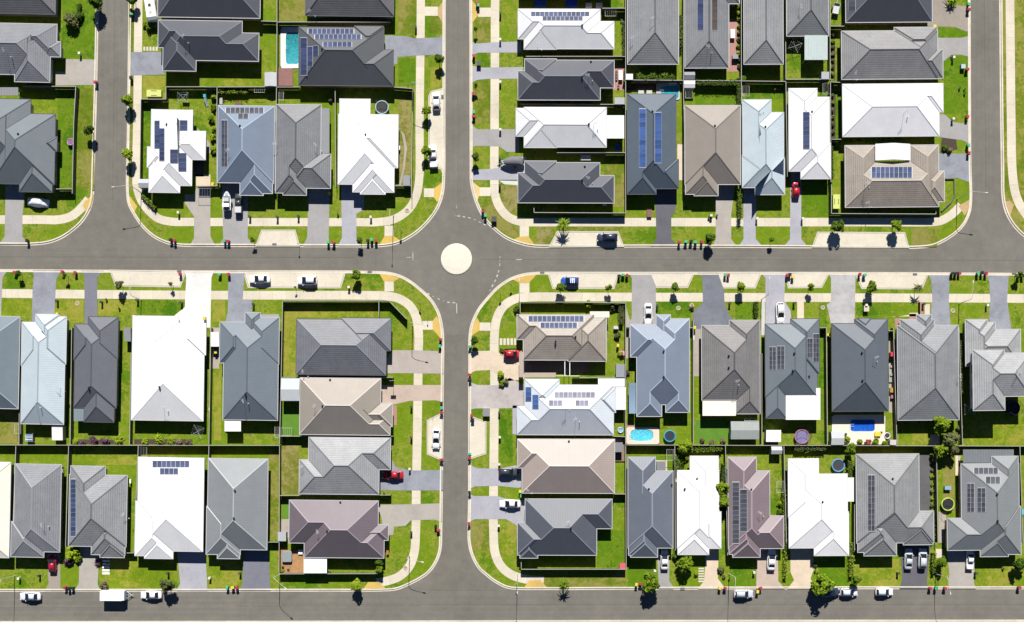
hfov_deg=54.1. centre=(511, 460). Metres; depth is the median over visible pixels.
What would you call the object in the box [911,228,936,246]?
lawn
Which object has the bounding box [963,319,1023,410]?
house
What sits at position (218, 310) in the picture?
lawn
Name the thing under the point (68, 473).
fence
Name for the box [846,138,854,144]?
tree
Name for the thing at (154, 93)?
storage box
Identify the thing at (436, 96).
parked car
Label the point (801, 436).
trampoline
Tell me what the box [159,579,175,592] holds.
tree
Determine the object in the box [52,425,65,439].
garden shed
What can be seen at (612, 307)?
shrub
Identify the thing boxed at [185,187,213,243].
driveway
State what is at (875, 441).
shrub
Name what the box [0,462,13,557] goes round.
house
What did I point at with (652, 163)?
house
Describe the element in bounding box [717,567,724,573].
shrub
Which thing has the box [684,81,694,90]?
garden shed
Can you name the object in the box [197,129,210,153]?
paving
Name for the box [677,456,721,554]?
house
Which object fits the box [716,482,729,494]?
tree
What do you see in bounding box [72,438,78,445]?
shrub
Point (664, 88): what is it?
swimming pool
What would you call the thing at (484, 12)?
path link
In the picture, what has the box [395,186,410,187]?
fence
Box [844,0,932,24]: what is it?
house
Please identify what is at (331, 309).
lawn
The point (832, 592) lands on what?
parked car
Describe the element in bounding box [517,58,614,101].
house
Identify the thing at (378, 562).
tree
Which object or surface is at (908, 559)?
parked car
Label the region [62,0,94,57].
lawn
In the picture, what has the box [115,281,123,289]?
tree
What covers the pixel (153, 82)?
lawn
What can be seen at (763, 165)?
house
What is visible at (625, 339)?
fence
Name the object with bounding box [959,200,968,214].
kerb ramp
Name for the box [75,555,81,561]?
shrub
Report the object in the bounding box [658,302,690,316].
lawn
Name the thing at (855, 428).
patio
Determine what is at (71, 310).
lawn
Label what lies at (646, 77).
tree
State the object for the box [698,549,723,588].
driveway
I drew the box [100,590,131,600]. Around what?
box trailer
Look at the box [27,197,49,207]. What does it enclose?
covered car
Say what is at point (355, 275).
tree
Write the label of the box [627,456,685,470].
lawn
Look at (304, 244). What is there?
kerb
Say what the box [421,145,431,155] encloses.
tree
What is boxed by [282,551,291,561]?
spa pool
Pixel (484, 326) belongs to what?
path link
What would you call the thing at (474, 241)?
tyre track
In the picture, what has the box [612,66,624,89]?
paving
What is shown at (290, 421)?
turf
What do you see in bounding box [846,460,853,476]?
hedge
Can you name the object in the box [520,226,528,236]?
path link
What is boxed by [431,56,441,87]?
lawn
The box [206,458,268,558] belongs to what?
house
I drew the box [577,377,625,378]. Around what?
fence
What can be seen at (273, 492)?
lawn
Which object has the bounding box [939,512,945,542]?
paving
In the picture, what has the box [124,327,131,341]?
garden shed
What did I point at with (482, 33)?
lawn
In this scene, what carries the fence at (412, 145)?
on the lawn at (274, 205)
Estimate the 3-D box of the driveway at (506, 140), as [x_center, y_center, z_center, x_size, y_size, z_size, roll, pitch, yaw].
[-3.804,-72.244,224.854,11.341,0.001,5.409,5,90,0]
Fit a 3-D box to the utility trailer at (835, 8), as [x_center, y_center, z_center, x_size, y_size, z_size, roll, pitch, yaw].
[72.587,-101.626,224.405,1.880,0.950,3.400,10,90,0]
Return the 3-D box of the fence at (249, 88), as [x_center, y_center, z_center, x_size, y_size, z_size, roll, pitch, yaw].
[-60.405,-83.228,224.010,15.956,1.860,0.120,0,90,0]
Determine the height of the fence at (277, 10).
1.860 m
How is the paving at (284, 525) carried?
on the lawn at (43, 447)
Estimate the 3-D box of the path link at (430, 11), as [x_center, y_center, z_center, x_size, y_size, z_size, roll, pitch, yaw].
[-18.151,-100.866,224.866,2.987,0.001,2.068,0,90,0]
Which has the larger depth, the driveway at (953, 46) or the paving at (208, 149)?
the paving at (208, 149)
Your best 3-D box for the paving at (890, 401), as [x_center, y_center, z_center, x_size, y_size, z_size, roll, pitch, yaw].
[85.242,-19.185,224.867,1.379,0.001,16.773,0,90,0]
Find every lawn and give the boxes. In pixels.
[0,0,96,243]
[0,272,442,588]
[0,410,17,442]
[1,299,30,313]
[55,299,82,322]
[57,89,73,188]
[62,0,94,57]
[71,456,136,464]
[78,88,93,189]
[98,300,135,314]
[105,559,173,587]
[129,0,442,245]
[129,3,133,189]
[137,300,176,314]
[142,76,164,97]
[143,102,150,178]
[205,62,263,85]
[209,559,239,587]
[212,300,224,320]
[214,328,220,439]
[269,447,278,537]
[279,0,304,19]
[282,445,298,493]
[284,303,388,316]
[284,317,295,376]
[398,0,415,33]
[398,58,414,85]
[398,97,410,183]
[430,16,440,32]
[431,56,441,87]
[470,275,1023,586]
[471,521,488,549]
[472,0,969,245]
[474,18,489,40]
[474,81,489,123]
[482,199,518,237]
[499,410,512,462]
[501,186,516,211]
[501,522,516,554]
[537,227,551,244]
[543,570,625,586]
[558,227,616,230]
[597,530,624,566]
[604,164,624,206]
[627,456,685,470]
[628,559,655,586]
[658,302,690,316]
[695,90,734,104]
[730,559,755,586]
[735,302,755,318]
[745,84,783,98]
[801,180,829,216]
[819,303,825,419]
[819,558,846,585]
[836,92,840,142]
[855,559,898,585]
[856,303,890,314]
[901,430,927,443]
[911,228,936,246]
[937,28,966,36]
[943,449,953,511]
[944,56,967,113]
[965,421,1023,443]
[976,559,1023,585]
[1001,0,1023,232]
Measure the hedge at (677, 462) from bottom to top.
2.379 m
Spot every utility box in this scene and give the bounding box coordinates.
[863,306,868,311]
[960,64,965,69]
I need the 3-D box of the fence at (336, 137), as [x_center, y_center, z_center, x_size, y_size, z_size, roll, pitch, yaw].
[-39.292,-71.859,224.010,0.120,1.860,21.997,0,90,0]
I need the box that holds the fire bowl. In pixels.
[884,432,890,438]
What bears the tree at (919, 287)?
on the lawn at (679, 425)
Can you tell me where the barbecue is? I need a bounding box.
[732,54,737,59]
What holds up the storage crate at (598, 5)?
on the lawn at (693, 206)
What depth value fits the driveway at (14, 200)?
224.85 m
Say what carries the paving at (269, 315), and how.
on the lawn at (43, 447)
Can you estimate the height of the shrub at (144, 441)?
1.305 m
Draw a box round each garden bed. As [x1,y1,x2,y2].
[78,439,122,443]
[134,439,191,443]
[627,83,655,89]
[831,92,835,145]
[832,35,834,80]
[940,138,956,152]
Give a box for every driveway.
[0,272,5,315]
[1,185,24,242]
[32,270,60,321]
[45,552,62,590]
[56,59,95,84]
[75,547,99,590]
[82,273,100,323]
[131,52,164,74]
[174,271,213,327]
[177,548,206,590]
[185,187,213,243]
[220,183,251,243]
[226,271,251,321]
[240,546,269,590]
[303,189,330,245]
[338,185,363,245]
[379,460,442,489]
[379,503,441,534]
[381,385,442,404]
[385,35,441,63]
[386,350,442,373]
[469,351,524,380]
[469,378,523,409]
[469,465,521,488]
[469,495,524,524]
[472,41,520,53]
[472,66,522,81]
[473,126,518,151]
[473,157,525,179]
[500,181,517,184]
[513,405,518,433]
[626,275,655,326]
[653,189,676,243]
[657,548,673,588]
[693,275,733,328]
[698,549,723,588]
[713,185,735,244]
[740,188,760,244]
[756,549,784,588]
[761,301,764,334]
[763,275,790,323]
[786,172,805,244]
[788,548,813,588]
[827,273,855,322]
[900,543,929,588]
[927,0,967,31]
[929,275,950,324]
[938,36,967,60]
[939,154,970,181]
[940,114,967,142]
[946,547,975,588]
[987,275,1010,328]
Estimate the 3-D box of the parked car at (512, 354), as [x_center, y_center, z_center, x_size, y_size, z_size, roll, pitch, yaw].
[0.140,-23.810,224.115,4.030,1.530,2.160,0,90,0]
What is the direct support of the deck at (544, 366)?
on the lawn at (679, 425)
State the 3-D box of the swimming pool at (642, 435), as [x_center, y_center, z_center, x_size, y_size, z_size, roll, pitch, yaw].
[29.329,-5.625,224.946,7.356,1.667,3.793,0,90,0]
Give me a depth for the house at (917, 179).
221.37 m
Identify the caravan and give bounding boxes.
[144,0,158,26]
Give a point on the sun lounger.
(890, 377)
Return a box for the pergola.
[556,361,578,376]
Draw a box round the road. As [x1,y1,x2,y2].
[0,0,1023,620]
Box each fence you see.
[13,446,19,520]
[19,329,22,443]
[23,86,79,89]
[55,189,71,190]
[65,446,71,546]
[70,328,73,443]
[72,123,76,195]
[73,86,78,124]
[96,445,137,445]
[129,353,132,443]
[134,446,140,544]
[138,445,208,445]
[139,99,143,178]
[141,99,167,101]
[166,86,216,89]
[166,87,168,101]
[197,186,219,187]
[205,86,275,89]
[208,446,210,457]
[209,328,212,443]
[209,445,278,445]
[216,87,218,133]
[260,21,276,24]
[275,87,277,137]
[277,0,278,21]
[277,22,390,25]
[277,23,278,86]
[277,87,300,89]
[279,391,281,443]
[279,445,281,572]
[279,573,377,573]
[280,495,354,495]
[281,302,283,376]
[281,377,393,377]
[283,301,378,301]
[335,89,336,188]
[393,87,411,90]
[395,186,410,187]
[411,89,412,198]
[520,104,625,106]
[520,302,562,302]
[521,568,625,569]
[526,56,624,59]
[534,212,624,214]
[556,152,625,154]
[563,302,623,303]
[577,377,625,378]
[601,8,624,11]
[625,0,625,79]
[625,80,625,213]
[625,303,625,376]
[625,378,625,443]
[625,446,625,562]
[626,80,683,82]
[673,446,675,549]
[682,0,683,79]
[682,81,684,193]
[684,80,740,82]
[692,320,693,443]
[715,445,761,445]
[724,446,727,554]
[739,0,741,80]
[740,81,741,185]
[742,81,785,84]
[760,353,761,443]
[762,445,826,445]
[782,446,786,542]
[783,0,785,80]
[784,82,787,178]
[785,79,829,82]
[824,328,827,443]
[827,445,896,445]
[828,0,830,81]
[828,82,830,183]
[829,184,831,214]
[830,26,844,29]
[830,213,934,215]
[831,82,841,84]
[831,139,841,141]
[852,504,854,549]
[891,328,896,443]
[933,446,937,542]
[958,335,962,444]
[1016,446,1022,542]
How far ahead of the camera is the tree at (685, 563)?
221.76 m
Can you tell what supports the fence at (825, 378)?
on the lawn at (679, 425)
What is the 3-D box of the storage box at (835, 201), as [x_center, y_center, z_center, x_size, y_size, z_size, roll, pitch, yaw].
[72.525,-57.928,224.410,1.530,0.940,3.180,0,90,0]
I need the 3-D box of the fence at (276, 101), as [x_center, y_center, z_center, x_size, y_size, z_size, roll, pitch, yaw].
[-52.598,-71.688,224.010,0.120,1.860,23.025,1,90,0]
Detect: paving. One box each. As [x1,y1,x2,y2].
[195,161,203,176]
[196,175,209,185]
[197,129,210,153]
[210,328,218,368]
[261,314,278,316]
[281,519,288,537]
[393,405,396,424]
[399,131,406,184]
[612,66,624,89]
[626,308,629,357]
[676,476,676,547]
[677,144,682,179]
[694,329,700,375]
[727,19,737,71]
[797,302,803,317]
[889,338,892,412]
[893,301,919,316]
[895,318,900,327]
[918,302,923,313]
[920,454,930,510]
[925,304,929,313]
[929,434,939,445]
[936,549,942,557]
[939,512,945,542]
[955,456,959,475]
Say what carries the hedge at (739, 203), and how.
on the lawn at (693, 206)
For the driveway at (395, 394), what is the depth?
224.85 m
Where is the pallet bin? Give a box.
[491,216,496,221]
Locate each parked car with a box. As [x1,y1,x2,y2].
[20,592,41,600]
[47,555,57,571]
[141,590,161,599]
[249,274,270,283]
[297,276,316,285]
[382,470,402,479]
[432,92,440,109]
[432,428,440,448]
[498,467,517,476]
[499,500,520,507]
[504,350,521,358]
[561,276,578,285]
[597,232,617,241]
[643,303,652,323]
[660,549,668,569]
[733,589,752,598]
[766,549,776,569]
[775,302,785,322]
[791,180,800,197]
[821,588,839,597]
[840,588,857,596]
[875,587,892,596]
[903,548,913,568]
[917,548,926,568]
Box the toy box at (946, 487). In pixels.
[943,486,950,489]
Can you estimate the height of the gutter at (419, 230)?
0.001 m
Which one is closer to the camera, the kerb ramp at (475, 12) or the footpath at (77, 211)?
the kerb ramp at (475, 12)
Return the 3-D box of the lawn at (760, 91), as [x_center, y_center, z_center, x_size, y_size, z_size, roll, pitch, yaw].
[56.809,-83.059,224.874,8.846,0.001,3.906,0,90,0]
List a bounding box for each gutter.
[0,10,98,245]
[0,269,443,591]
[0,620,1023,621]
[126,0,445,246]
[467,272,1023,589]
[469,0,971,248]
[999,0,1023,236]
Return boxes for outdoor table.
[581,155,590,159]
[618,70,622,80]
[730,29,734,38]
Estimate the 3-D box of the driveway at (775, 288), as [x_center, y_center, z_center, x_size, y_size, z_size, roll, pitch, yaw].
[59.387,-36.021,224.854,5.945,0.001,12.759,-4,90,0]
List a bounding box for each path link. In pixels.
[385,226,393,235]
[385,282,393,290]
[422,321,432,329]
[424,7,437,15]
[424,188,433,196]
[478,8,490,16]
[479,187,489,195]
[479,323,489,330]
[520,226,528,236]
[520,283,528,292]
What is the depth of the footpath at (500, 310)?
224.87 m
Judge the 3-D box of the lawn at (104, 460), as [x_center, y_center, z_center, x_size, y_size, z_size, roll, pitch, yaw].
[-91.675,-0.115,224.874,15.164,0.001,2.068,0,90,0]
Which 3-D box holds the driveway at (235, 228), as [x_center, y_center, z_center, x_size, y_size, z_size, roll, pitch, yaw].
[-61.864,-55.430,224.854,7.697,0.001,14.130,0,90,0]
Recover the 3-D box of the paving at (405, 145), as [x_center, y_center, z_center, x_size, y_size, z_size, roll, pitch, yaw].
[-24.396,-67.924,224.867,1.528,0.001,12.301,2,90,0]
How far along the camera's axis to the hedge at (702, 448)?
223.52 m
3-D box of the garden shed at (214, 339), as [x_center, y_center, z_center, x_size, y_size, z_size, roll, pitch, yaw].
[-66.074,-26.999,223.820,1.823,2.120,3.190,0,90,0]
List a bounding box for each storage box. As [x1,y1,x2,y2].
[147,90,161,97]
[832,194,839,208]
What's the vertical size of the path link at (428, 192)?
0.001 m
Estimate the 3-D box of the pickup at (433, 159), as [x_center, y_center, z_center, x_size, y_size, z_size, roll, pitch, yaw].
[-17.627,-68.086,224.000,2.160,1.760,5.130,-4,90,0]
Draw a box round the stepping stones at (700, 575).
[698,568,703,581]
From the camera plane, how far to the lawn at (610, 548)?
224.87 m
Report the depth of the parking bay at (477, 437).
224.87 m
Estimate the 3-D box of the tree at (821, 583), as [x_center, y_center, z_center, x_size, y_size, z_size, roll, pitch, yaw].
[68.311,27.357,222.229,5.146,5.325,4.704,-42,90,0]
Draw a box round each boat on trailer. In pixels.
[222,187,232,211]
[497,156,524,167]
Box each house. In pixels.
[0,0,58,16]
[0,23,62,98]
[0,98,59,192]
[0,316,22,408]
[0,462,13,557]
[10,463,63,557]
[20,314,68,424]
[68,465,128,557]
[73,316,119,422]
[131,315,206,420]
[134,457,204,558]
[147,109,206,192]
[157,0,260,20]
[158,20,258,72]
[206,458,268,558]
[217,105,274,195]
[219,312,279,430]
[272,104,330,195]
[281,377,392,435]
[289,500,388,572]
[296,317,391,376]
[298,26,393,87]
[299,437,390,494]
[305,0,393,18]
[337,98,398,194]
[515,107,623,148]
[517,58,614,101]
[517,161,614,203]
[517,311,608,377]
[517,378,625,434]
[517,439,614,493]
[517,498,612,558]
[518,8,614,51]
[619,563,625,568]
[627,0,678,65]
[627,94,678,194]
[628,457,672,557]
[630,314,689,416]
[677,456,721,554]
[684,0,739,69]
[684,105,740,196]
[701,320,760,415]
[727,457,783,557]
[742,99,784,194]
[743,0,783,65]
[765,318,819,419]
[786,0,828,63]
[787,458,853,555]
[788,88,830,179]
[830,318,888,411]
[840,27,942,80]
[841,83,943,137]
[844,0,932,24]
[844,143,944,207]
[855,453,933,555]
[895,314,961,420]
[945,449,1021,556]
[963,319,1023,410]
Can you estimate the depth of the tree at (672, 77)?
223.21 m
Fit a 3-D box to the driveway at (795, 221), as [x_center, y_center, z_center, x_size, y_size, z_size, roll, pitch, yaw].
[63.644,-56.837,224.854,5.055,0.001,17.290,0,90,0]
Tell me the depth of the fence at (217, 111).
223.55 m
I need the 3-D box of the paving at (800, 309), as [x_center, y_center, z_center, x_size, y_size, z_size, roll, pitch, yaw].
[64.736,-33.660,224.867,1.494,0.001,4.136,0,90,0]
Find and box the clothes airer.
[25,434,33,441]
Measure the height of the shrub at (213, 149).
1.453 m
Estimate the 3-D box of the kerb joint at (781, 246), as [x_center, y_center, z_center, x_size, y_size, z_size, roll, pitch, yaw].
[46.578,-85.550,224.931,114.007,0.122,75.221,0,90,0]
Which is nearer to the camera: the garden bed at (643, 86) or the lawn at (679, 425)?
the garden bed at (643, 86)
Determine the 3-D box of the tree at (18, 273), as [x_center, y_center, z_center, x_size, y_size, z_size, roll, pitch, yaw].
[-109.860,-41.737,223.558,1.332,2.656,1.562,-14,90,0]
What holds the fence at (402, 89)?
on the lawn at (274, 205)
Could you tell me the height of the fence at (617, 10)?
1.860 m
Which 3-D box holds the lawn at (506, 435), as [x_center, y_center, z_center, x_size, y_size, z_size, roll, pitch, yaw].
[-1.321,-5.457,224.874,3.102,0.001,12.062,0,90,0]
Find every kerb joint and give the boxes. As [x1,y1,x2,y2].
[34,23,96,243]
[113,271,184,285]
[133,176,443,245]
[372,272,442,589]
[429,89,441,168]
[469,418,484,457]
[471,180,955,246]
[623,621,889,621]
[1001,45,1023,234]
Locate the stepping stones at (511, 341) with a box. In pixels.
[500,338,516,344]
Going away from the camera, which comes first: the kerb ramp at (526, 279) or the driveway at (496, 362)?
the driveway at (496, 362)
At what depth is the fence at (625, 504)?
223.88 m
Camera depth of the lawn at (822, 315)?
224.87 m
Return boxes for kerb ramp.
[83,194,93,210]
[129,196,136,211]
[364,582,384,588]
[380,235,399,243]
[380,274,398,281]
[433,316,440,337]
[434,183,441,201]
[438,2,442,21]
[472,317,479,334]
[473,2,478,20]
[473,182,479,201]
[513,275,535,282]
[514,236,533,243]
[525,580,545,586]
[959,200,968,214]
[1005,201,1013,214]
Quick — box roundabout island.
[441,243,471,274]
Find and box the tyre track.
[422,225,490,292]
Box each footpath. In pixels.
[0,197,87,223]
[2,289,422,585]
[132,0,424,225]
[489,292,1023,583]
[490,0,961,226]
[1006,0,1023,217]
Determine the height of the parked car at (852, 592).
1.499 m
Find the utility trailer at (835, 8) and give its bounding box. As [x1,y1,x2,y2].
[831,0,839,14]
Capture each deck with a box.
[278,68,292,85]
[281,550,303,572]
[525,361,588,371]
[615,438,624,460]
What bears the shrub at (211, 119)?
on the lawn at (274, 205)
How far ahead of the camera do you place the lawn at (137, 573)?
224.87 m
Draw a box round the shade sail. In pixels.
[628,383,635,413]
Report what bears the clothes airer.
on the lawn at (43, 447)
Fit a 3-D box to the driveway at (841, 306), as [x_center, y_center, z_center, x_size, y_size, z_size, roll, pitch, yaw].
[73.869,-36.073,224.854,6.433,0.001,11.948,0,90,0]
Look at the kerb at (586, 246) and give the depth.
224.86 m
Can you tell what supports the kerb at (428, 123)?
on the parking bay at (436, 127)
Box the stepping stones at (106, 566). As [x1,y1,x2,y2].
[102,558,109,573]
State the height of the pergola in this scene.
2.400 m
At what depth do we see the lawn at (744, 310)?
224.87 m
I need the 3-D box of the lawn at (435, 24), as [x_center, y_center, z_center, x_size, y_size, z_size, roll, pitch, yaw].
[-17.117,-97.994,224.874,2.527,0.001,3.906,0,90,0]
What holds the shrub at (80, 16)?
on the lawn at (81, 38)
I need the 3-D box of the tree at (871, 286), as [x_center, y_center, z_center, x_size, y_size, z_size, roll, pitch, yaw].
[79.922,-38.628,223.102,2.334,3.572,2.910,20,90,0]
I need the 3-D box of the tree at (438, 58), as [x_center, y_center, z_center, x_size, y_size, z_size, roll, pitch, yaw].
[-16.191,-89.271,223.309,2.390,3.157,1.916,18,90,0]
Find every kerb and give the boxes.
[0,10,96,243]
[0,271,442,589]
[110,270,184,286]
[127,0,443,245]
[244,271,345,287]
[256,230,299,245]
[427,412,443,458]
[428,88,444,175]
[440,243,472,274]
[468,416,485,458]
[469,273,1023,587]
[471,0,970,246]
[547,272,619,288]
[549,231,623,246]
[649,272,694,287]
[716,272,761,287]
[784,272,828,287]
[812,232,908,247]
[856,273,927,288]
[914,621,1023,621]
[1001,0,1023,233]
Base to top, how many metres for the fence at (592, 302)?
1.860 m
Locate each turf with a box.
[282,406,298,434]
[282,504,288,518]
[695,420,729,441]
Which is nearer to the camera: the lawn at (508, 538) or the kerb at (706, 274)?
the kerb at (706, 274)
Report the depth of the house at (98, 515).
221.22 m
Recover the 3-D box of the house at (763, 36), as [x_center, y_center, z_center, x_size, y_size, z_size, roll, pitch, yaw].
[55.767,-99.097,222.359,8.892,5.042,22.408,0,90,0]
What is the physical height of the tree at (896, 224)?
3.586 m
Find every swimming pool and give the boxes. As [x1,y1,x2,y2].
[281,27,298,67]
[626,427,658,443]
[656,83,679,99]
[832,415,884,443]
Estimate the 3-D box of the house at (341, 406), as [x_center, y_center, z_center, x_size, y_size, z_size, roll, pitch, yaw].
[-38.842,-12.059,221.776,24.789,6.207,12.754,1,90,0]
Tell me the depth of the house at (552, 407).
221.38 m
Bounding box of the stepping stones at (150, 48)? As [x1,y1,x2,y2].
[143,47,157,50]
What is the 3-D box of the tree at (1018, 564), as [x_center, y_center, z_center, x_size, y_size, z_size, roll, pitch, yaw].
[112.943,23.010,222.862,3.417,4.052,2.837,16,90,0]
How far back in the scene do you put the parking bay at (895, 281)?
224.87 m
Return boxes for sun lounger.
[889,373,892,381]
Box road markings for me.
[407,205,521,312]
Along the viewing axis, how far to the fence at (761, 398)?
223.48 m
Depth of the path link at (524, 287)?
224.87 m
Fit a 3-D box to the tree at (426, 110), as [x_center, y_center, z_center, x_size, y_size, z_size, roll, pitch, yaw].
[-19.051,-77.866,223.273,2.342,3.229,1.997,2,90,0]
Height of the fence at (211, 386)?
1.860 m
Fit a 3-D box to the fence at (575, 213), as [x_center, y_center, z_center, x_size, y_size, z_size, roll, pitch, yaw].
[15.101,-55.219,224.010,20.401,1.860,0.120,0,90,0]
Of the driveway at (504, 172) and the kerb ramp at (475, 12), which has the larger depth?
the kerb ramp at (475, 12)
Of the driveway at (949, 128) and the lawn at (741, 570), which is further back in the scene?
the lawn at (741, 570)
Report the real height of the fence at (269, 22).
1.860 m
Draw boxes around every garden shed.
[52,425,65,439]
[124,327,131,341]
[138,179,147,189]
[211,332,218,346]
[265,72,276,86]
[278,532,287,540]
[403,175,410,185]
[614,97,624,103]
[615,442,622,451]
[616,364,624,376]
[626,74,632,79]
[684,71,694,79]
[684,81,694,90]
[729,421,758,438]
[764,430,780,441]
[769,446,781,453]
[819,72,828,78]
[829,432,843,444]
[887,440,895,444]
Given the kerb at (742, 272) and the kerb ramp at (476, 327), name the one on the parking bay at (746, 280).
the kerb at (742, 272)
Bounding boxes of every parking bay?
[112,271,183,285]
[245,273,343,286]
[258,231,297,243]
[428,415,441,457]
[430,90,441,167]
[471,419,484,456]
[550,275,616,287]
[551,232,621,244]
[652,275,691,286]
[719,275,758,286]
[787,275,826,286]
[814,233,906,245]
[857,275,925,287]
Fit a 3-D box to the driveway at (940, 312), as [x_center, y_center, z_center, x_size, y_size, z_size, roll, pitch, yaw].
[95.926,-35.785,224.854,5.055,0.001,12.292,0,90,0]
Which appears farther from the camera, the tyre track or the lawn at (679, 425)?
the tyre track
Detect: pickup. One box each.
[234,193,242,213]
[429,145,437,167]
[965,551,974,569]
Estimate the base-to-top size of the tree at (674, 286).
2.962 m
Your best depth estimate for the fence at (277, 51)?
223.80 m
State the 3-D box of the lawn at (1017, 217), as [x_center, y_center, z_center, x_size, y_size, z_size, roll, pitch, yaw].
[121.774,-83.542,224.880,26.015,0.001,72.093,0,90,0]
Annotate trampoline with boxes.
[67,138,72,144]
[374,98,388,113]
[664,430,675,441]
[794,429,810,443]
[831,459,844,471]
[941,498,957,510]
[1005,400,1023,415]
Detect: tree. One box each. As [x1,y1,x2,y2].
[15,270,22,276]
[83,125,94,135]
[88,0,102,10]
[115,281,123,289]
[120,93,132,106]
[121,148,132,160]
[127,0,136,4]
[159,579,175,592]
[350,578,361,590]
[351,269,360,279]
[356,237,361,243]
[375,559,383,565]
[375,565,382,572]
[421,105,430,113]
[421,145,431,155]
[434,54,444,62]
[470,336,478,345]
[472,152,478,161]
[556,282,566,290]
[557,218,569,230]
[557,578,571,590]
[605,284,611,290]
[635,72,643,79]
[642,75,649,82]
[642,571,659,592]
[648,72,655,79]
[653,74,662,83]
[661,72,667,79]
[668,75,674,82]
[671,282,679,290]
[676,555,693,572]
[677,439,692,453]
[704,232,715,244]
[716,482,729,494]
[719,494,728,507]
[737,281,745,291]
[807,283,814,290]
[810,573,834,596]
[830,220,843,231]
[844,442,855,453]
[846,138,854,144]
[851,575,861,585]
[867,280,876,292]
[887,137,894,142]
[891,219,901,231]
[912,284,923,292]
[932,445,948,457]
[933,416,950,435]
[936,555,946,567]
[942,430,959,447]
[949,445,958,455]
[1013,558,1023,569]
[1015,271,1022,278]
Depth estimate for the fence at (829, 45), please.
223.55 m
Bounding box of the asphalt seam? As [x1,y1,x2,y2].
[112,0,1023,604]
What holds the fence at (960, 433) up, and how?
on the lawn at (679, 425)
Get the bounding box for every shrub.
[63,12,78,28]
[63,558,72,564]
[66,547,80,559]
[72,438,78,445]
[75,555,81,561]
[77,12,83,20]
[78,440,85,446]
[89,436,97,444]
[94,559,102,565]
[99,438,109,445]
[99,581,107,589]
[113,433,123,446]
[141,437,147,444]
[145,21,154,30]
[153,433,163,444]
[167,437,175,444]
[175,439,181,444]
[185,439,191,444]
[208,115,214,122]
[209,146,215,153]
[210,104,216,111]
[210,133,215,140]
[211,94,216,99]
[497,370,503,378]
[513,305,520,311]
[584,300,593,306]
[609,304,616,311]
[614,331,620,338]
[617,349,623,356]
[623,79,631,86]
[672,552,679,559]
[682,455,688,461]
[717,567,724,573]
[739,76,745,84]
[794,443,801,452]
[844,436,850,442]
[872,437,878,444]
[945,0,957,6]
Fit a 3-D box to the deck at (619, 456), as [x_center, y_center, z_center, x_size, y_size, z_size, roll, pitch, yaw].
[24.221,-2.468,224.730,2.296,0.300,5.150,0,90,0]
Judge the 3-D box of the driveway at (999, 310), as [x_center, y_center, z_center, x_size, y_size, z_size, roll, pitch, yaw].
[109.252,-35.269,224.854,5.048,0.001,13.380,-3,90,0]
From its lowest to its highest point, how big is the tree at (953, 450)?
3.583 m
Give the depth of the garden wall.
224.54 m
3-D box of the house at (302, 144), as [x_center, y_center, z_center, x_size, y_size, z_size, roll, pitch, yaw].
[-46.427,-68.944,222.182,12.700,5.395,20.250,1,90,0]
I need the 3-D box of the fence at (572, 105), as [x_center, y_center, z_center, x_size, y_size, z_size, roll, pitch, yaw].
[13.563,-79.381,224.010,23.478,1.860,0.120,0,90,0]
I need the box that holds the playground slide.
[203,94,208,106]
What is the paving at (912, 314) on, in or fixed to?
on the lawn at (679, 425)
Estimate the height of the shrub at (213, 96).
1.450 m
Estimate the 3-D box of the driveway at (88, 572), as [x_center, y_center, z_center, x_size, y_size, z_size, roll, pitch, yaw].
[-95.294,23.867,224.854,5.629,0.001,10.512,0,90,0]
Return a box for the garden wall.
[941,178,954,211]
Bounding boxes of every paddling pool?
[614,144,621,150]
[617,427,623,432]
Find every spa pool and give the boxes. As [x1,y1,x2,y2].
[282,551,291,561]
[656,461,665,469]
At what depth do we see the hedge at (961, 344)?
223.92 m
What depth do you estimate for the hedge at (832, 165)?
223.76 m
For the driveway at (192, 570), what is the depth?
224.85 m
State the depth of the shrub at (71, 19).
223.15 m
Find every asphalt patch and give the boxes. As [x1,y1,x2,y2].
[0,592,244,619]
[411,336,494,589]
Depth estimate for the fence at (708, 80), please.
223.08 m
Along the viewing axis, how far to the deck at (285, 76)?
224.58 m
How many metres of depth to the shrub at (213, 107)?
224.12 m
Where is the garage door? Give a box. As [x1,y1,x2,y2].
[50,59,52,81]
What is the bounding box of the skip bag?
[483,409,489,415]
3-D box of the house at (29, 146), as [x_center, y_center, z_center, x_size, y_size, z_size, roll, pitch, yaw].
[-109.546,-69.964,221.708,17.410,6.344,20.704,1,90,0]
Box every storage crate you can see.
[585,3,591,7]
[596,3,601,7]
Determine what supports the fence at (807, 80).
on the lawn at (693, 206)
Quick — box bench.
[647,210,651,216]
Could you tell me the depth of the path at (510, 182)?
224.85 m
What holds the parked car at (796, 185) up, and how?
on the driveway at (795, 221)
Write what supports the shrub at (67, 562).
on the lawn at (43, 447)
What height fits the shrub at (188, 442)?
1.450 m
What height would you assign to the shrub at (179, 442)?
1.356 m
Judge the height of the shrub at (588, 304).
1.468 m
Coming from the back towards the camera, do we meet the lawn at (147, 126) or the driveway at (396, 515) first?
the lawn at (147, 126)
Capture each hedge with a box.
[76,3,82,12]
[141,195,156,209]
[218,86,248,95]
[499,347,516,351]
[617,303,624,325]
[621,22,626,55]
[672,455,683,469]
[679,14,682,49]
[688,443,722,452]
[695,79,739,87]
[719,463,726,481]
[735,78,740,104]
[736,188,742,219]
[753,302,759,317]
[780,489,787,549]
[782,551,787,577]
[793,444,825,451]
[831,146,834,179]
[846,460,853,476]
[847,543,854,576]
[930,553,936,573]
[960,341,962,393]

